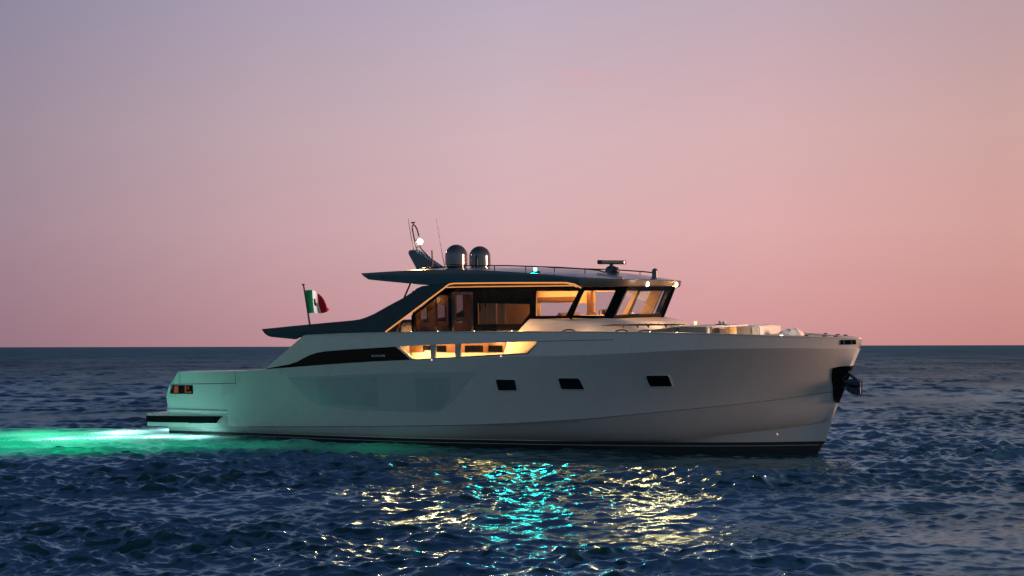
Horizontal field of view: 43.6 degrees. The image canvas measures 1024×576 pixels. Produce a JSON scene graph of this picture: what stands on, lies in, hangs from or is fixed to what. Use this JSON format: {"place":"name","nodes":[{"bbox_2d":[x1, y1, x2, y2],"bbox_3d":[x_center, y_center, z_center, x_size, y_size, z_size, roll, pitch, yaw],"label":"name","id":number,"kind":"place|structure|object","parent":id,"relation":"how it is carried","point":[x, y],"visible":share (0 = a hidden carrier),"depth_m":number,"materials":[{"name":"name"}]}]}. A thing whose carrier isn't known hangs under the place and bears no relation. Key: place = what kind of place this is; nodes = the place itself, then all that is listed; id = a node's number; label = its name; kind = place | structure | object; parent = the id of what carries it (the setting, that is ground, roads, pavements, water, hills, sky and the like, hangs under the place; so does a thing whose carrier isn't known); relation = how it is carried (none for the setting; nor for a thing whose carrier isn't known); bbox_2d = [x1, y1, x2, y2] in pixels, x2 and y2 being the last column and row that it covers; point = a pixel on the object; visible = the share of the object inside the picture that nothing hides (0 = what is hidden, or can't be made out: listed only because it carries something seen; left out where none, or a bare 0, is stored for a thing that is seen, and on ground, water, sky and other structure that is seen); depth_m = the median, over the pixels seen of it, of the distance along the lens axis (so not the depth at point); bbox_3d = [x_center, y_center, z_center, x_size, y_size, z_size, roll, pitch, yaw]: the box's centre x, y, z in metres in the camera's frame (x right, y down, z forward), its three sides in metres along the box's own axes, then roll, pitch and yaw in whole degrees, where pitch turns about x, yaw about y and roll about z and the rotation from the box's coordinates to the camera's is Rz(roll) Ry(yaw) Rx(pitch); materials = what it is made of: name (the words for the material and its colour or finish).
{"place":"outdoors","nodes":[
{"label":"outdoors","id":0,"kind":"place"},
{"bbox_2d":[0,345,1023,575],"bbox_3d":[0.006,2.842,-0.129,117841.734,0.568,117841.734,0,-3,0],"label":"sea","id":1,"kind":"structure","parent":0,"point":[914,466],"depth_m":24.64,"materials":[{"name":"liquid"}]},
{"bbox_2d":[146,218,862,453],"bbox_3d":[-0.830,1.486,38.659,22.595,7.431,5.548,-2,-1,29],"label":"motor yacht","id":2,"kind":"object","parent":1,"relation":"on","point":[498,361],"visible":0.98,"depth_m":35.49,"materials":[{"name":"paint"}]},
{"bbox_2d":[170,385,192,393],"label":"stern window","id":3,"kind":"structure","parent":2,"relation":"in","point":[176,389],"depth_m":41.03,"materials":[{"name":"black glass"}]},
{"bbox_2d":[305,290,328,312],"bbox_3d":[-5.933,0.412,38.834,0.883,0.722,0.140,-1,-3,22],"label":"flag","id":4,"kind":"object","parent":2,"relation":"attached to","point":[316,303],"visible":1,"depth_m":38.80,"materials":[{"name":"multicoloured fabric"}]},
{"bbox_2d":[452,292,473,330],"bbox_3d":[-1.434,0.674,36.736,0.710,1.110,0.078,-2,-1,29],"label":"side door","id":5,"kind":"structure","parent":2,"relation":"in","point":[454,294],"depth_m":36.81,"materials":[{"name":"metal"}]},
{"bbox_2d":[777,328,791,334],"bbox_3d":[7.411,1.173,34.516,0.420,0.164,0.500,-2,-1,29],"label":"towel","id":6,"kind":"object","parent":2,"relation":"on","point":[785,331],"visible":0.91,"depth_m":34.34,"materials":[{"name":"white fabric"}]},
{"bbox_2d":[788,328,804,334],"bbox_3d":[7.623,1.170,34.320,0.360,0.217,0.420,-2,-1,29],"label":"towel","id":7,"kind":"object","parent":2,"relation":"on","point":[795,331],"visible":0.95,"depth_m":34.17,"materials":[{"name":"white fabric"}]},
{"bbox_2d":[0,0,1023,346],"label":"sky","id":8,"kind":"structure","parent":0,"point":[174,173],"materials":[{"name":"pink"}]}
]}

